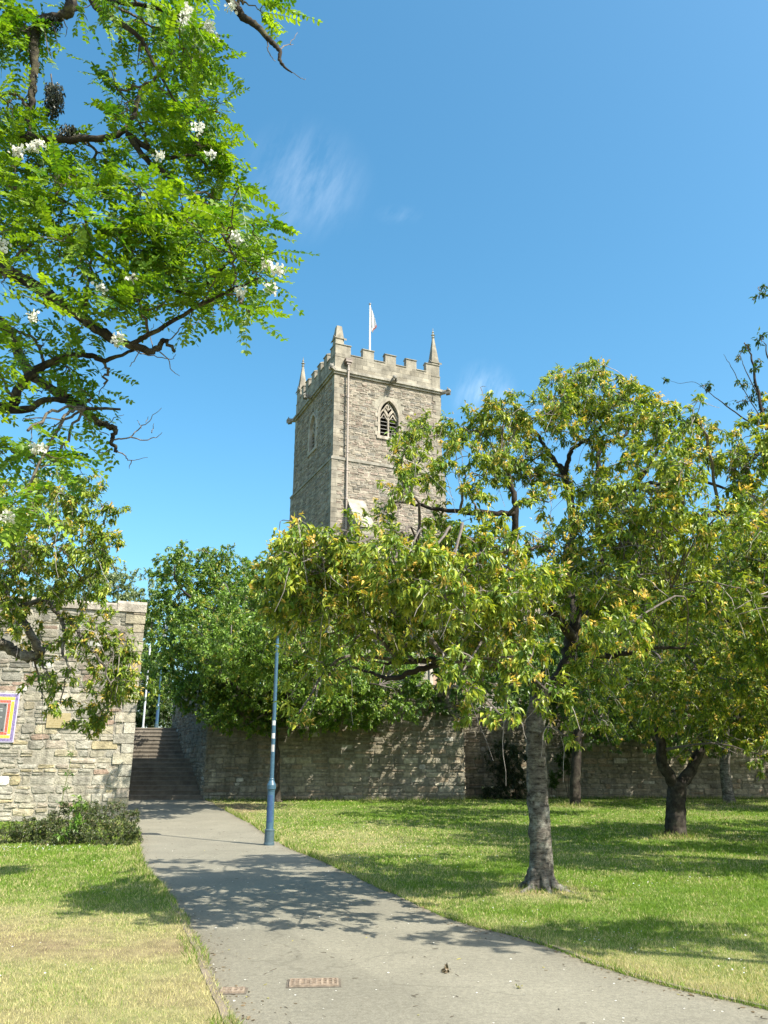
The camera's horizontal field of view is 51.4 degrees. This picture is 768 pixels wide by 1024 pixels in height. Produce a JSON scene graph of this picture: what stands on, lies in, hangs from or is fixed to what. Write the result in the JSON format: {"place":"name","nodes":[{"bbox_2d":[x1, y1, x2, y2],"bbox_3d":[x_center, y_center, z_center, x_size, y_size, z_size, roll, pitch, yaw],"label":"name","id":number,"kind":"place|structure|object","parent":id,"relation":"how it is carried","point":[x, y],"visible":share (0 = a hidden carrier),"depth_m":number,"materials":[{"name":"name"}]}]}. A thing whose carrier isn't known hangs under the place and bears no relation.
{"place":"outdoors","nodes":[
{"label":"outdoors","id":0,"kind":"place"},
{"bbox_2d":[0,794,767,1023],"bbox_3d":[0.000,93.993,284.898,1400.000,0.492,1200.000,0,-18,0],"label":"ground","id":1,"kind":"structure","parent":0,"point":[130,948],"depth_m":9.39,"materials":[{"name":"green plant"}]},
{"bbox_2d":[52,748,88,841],"bbox_3d":[-7.481,6.786,19.329,0.860,2.202,2.600,7,-19,-22],"label":"tall weed","id":2,"kind":"object","parent":1,"relation":"on","point":[78,821],"visible":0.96,"depth_m":19.82,"materials":[{"name":"green plant"}]},
{"bbox_2d":[0,799,142,845],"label":"shrub","id":3,"kind":"object","parent":1,"relation":"on","point":[16,835],"visible":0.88,"depth_m":18.86,"materials":[{"name":"green plant"}]},
{"bbox_2d":[0,596,146,821],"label":"stone wall","id":4,"kind":"structure","parent":1,"relation":"on","point":[34,762],"depth_m":25.34,"materials":[{"name":"beige stone"}]},
{"bbox_2d":[0,693,19,742],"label":"wall plaque","id":5,"kind":"object","parent":4,"relation":"attached to","point":[9,704],"depth_m":24.89,"materials":[{"name":"paint"}]},
{"bbox_2d":[46,713,70,727],"bbox_3d":[-10.337,6.621,25.362,0.699,0.457,0.046,6,-19,-19],"label":"brass plaque","id":6,"kind":"object","parent":4,"relation":"attached to","point":[51,722],"visible":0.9,"depth_m":25.31,"materials":[{"name":"paint"}]},
{"bbox_2d":[0,467,155,739],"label":"cherry tree","id":7,"kind":"object","parent":1,"relation":"on","point":[117,688],"visible":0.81,"depth_m":12.62,"materials":[{"name":"green plant"}]},
{"bbox_2d":[0,0,322,547],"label":"locust tree","id":8,"kind":"object","parent":1,"relation":"on","point":[154,262],"visible":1,"depth_m":5.72,"materials":[{"name":"green plant"}]},
{"bbox_2d":[127,728,201,799],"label":"stone staircase","id":9,"kind":"structure","parent":1,"relation":"on","point":[161,769],"depth_m":36.20,"materials":[{"name":"grey stone"}]},
{"bbox_2d":[140,539,434,802],"bbox_3d":[-6.556,5.890,31.354,15.300,11.092,14.986,-6,-19,18],"label":"broadleaf tree","id":10,"kind":"object","parent":1,"relation":"on","point":[224,646],"visible":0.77,"depth_m":32.35,"materials":[{"name":"green plant"}]},
{"bbox_2d":[171,685,465,799],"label":"retaining wall","id":11,"kind":"structure","parent":1,"relation":"on","point":[423,758],"depth_m":34.39,"materials":[{"name":"stone"}]},
{"bbox_2d":[0,803,757,975],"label":"daisies","id":12,"kind":"object","parent":1,"relation":"on","point":[399,873],"visible":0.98,"depth_m":11.78,"materials":[{"name":"white plant"}]},
{"bbox_2d":[166,897,767,1023],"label":"kerb","id":13,"kind":"structure","parent":1,"relation":"on","point":[216,1000],"depth_m":6.45,"materials":[{"name":"concrete"}]},
{"bbox_2d":[474,737,527,798],"bbox_3d":[5.468,11.486,35.412,2.949,2.898,1.826,-9,-20,26],"label":"dark shrub","id":14,"kind":"object","parent":1,"relation":"on","point":[512,776],"visible":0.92,"depth_m":35.17,"materials":[{"name":"green plant"}]},
{"bbox_2d":[248,356,767,893],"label":"cherry tree","id":15,"kind":"object","parent":1,"relation":"on","point":[416,592],"visible":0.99,"depth_m":10.54,"materials":[{"name":"green plant"}]},
{"bbox_2d":[421,575,682,805],"bbox_3d":[8.047,6.296,29.157,13.831,9.082,17.116,0,-18,0],"label":"cherry tree","id":16,"kind":"object","parent":1,"relation":"on","point":[524,692],"visible":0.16,"depth_m":29.18,"materials":[{"name":"green plant"}]},
{"bbox_2d":[548,745,571,798],"bbox_3d":[8.018,11.735,36.130,1.384,2.353,0.644,0,-18,0],"label":"ivy plant","id":17,"kind":"object","parent":1,"relation":"on","point":[553,780],"visible":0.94,"depth_m":36.15,"materials":[{"name":"green plant"}]},
{"bbox_2d":[463,707,767,797],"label":"retaining wall","id":18,"kind":"structure","parent":1,"relation":"on","point":[633,770],"depth_m":36.73,"materials":[{"name":"stone"}]},
{"bbox_2d":[553,496,767,836],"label":"cherry tree","id":19,"kind":"object","parent":1,"relation":"on","point":[718,675],"visible":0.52,"depth_m":18.46,"materials":[{"name":"green plant"}]},
{"bbox_2d":[621,586,767,803],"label":"cherry tree","id":20,"kind":"object","parent":1,"relation":"on","point":[728,796],"visible":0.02,"depth_m":29.78,"materials":[{"name":"green plant"}]},
{"bbox_2d":[662,284,767,457],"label":"young tree","id":21,"kind":"object","parent":1,"relation":"on","point":[758,394],"visible":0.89,"depth_m":16.66,"materials":[{"name":"green plant"}]},
{"bbox_2d":[675,507,767,675],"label":"cherry tree","id":22,"kind":"object","parent":1,"relation":"on","point":[756,574],"visible":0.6,"depth_m":13.90,"materials":[{"name":"green plant"}]},
{"bbox_2d":[748,391,767,453],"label":"cherry tree","id":23,"kind":"object","parent":1,"relation":"on","point":[759,442],"visible":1,"depth_m":7.34,"materials":[{"name":"green plant"}]},
{"bbox_2d":[0,0,767,727],"label":"sky","id":24,"kind":"structure","parent":0,"point":[532,186],"materials":[{"name":"blue"}]},
{"bbox_2d":[126,800,767,1023],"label":"path","id":25,"kind":"structure","parent":0,"point":[548,979],"depth_m":7.32,"materials":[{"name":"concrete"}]},
{"bbox_2d":[216,987,247,993],"bbox_3d":[-1.156,3.649,6.094,0.224,0.014,0.180,1,-18,-4],"label":"drain grate","id":26,"kind":"object","parent":25,"relation":"on","point":[233,990],"visible":0.98,"depth_m":6.07,"materials":[{"name":"metal"}]},
{"bbox_2d":[264,626,278,845],"bbox_3d":[-2.618,4.851,19.061,0.530,5.750,0.530,0,-18,0],"label":"street lamp","id":27,"kind":"object","parent":25,"relation":"on","point":[269,829],"visible":0.58,"depth_m":18.55,"materials":[{"name":"metal"}]},
{"bbox_2d":[267,795,272,821],"bbox_3d":[-2.620,6.809,18.341,0.120,0.580,0.026,0,-18,0],"label":"access door","id":28,"kind":"structure","parent":27,"relation":"in","point":[270,797],"depth_m":18.34,"materials":[{"name":"paint"}]},
{"bbox_2d":[286,978,340,987],"bbox_3d":[-0.555,3.722,6.319,0.428,0.014,0.260,1,-18,-4],"label":"drain grate","id":29,"kind":"object","parent":25,"relation":"on","point":[310,982],"visible":1,"depth_m":6.29,"materials":[{"name":"metal"}]},
{"bbox_2d":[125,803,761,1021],"bbox_3d":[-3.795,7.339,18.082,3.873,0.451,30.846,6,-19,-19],"label":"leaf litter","id":30,"kind":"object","parent":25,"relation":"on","point":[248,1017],"visible":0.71,"depth_m":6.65,"materials":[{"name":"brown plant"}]},
{"bbox_2d":[440,963,451,972],"bbox_3d":[0.517,3.821,6.689,0.097,0.099,0.132,6,-19,-17],"label":"dead leaf","id":31,"kind":"object","parent":25,"relation":"on","point":[445,969],"visible":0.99,"depth_m":6.68,"materials":[{"name":"brown plant"}]},
{"bbox_2d":[146,822,765,1023],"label":"fallen petals","id":32,"kind":"object","parent":25,"relation":"on","point":[366,937],"visible":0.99,"depth_m":7.18,"materials":[{"name":"white plant"}]},
{"bbox_3d":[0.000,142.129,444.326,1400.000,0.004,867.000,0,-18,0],"label":"terrace","id":33,"kind":"structure","parent":0,"visible":0},
{"bbox_2d":[21,556,162,659],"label":"poplar tree","id":34,"kind":"object","parent":33,"relation":"on","point":[114,577],"visible":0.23,"depth_m":62.56,"materials":[{"name":"green plant"}]},
{"bbox_2d":[142,646,150,727],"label":"metal pole","id":35,"kind":"object","parent":33,"relation":"on","point":[145,696],"visible":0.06,"depth_m":43.72,"materials":[{"name":"white metal"}]},
{"bbox_2d":[154,622,167,727],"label":"street lamp","id":36,"kind":"object","parent":33,"relation":"on","point":[157,715],"visible":0.46,"depth_m":43.95,"materials":[{"name":"metal"}]},
{"bbox_2d":[134,596,194,727],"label":"broadleaf tree","id":37,"kind":"object","parent":33,"relation":"on","point":[165,713],"visible":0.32,"depth_m":47.05,"materials":[{"name":"green plant"}]},
{"bbox_2d":[155,576,281,677],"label":"broadleaf tree","id":38,"kind":"object","parent":33,"relation":"on","point":[178,592],"visible":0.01,"depth_m":55.63,"materials":[{"name":"green plant"}]},
{"bbox_2d":[284,325,705,706],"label":"church","id":39,"kind":"structure","parent":33,"relation":"on","point":[349,407],"depth_m":51.88,"materials":[{"name":"stone"}]},
{"bbox_2d":[307,412,317,457],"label":"belfry window","id":40,"kind":"structure","parent":39,"relation":"in","point":[313,434],"depth_m":54.61,"materials":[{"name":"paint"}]},
{"bbox_2d":[369,303,376,349],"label":"flagpole","id":41,"kind":"object","parent":39,"relation":"on","point":[372,324],"visible":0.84,"depth_m":59.43,"materials":[{"name":"paint"}]},
{"bbox_2d":[375,398,402,439],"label":"belfry window","id":42,"kind":"structure","parent":39,"relation":"in","point":[388,411],"depth_m":52.38,"materials":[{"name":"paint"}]},
{"bbox_2d":[429,654,467,699],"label":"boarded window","id":43,"kind":"structure","parent":39,"relation":"in","point":[431,679],"depth_m":42.56,"materials":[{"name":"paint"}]},
{"bbox_2d":[566,563,703,705],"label":"broadleaf tree","id":44,"kind":"object","parent":33,"relation":"on","point":[653,585],"depth_m":42.18,"materials":[{"name":"green plant"}]}
]}

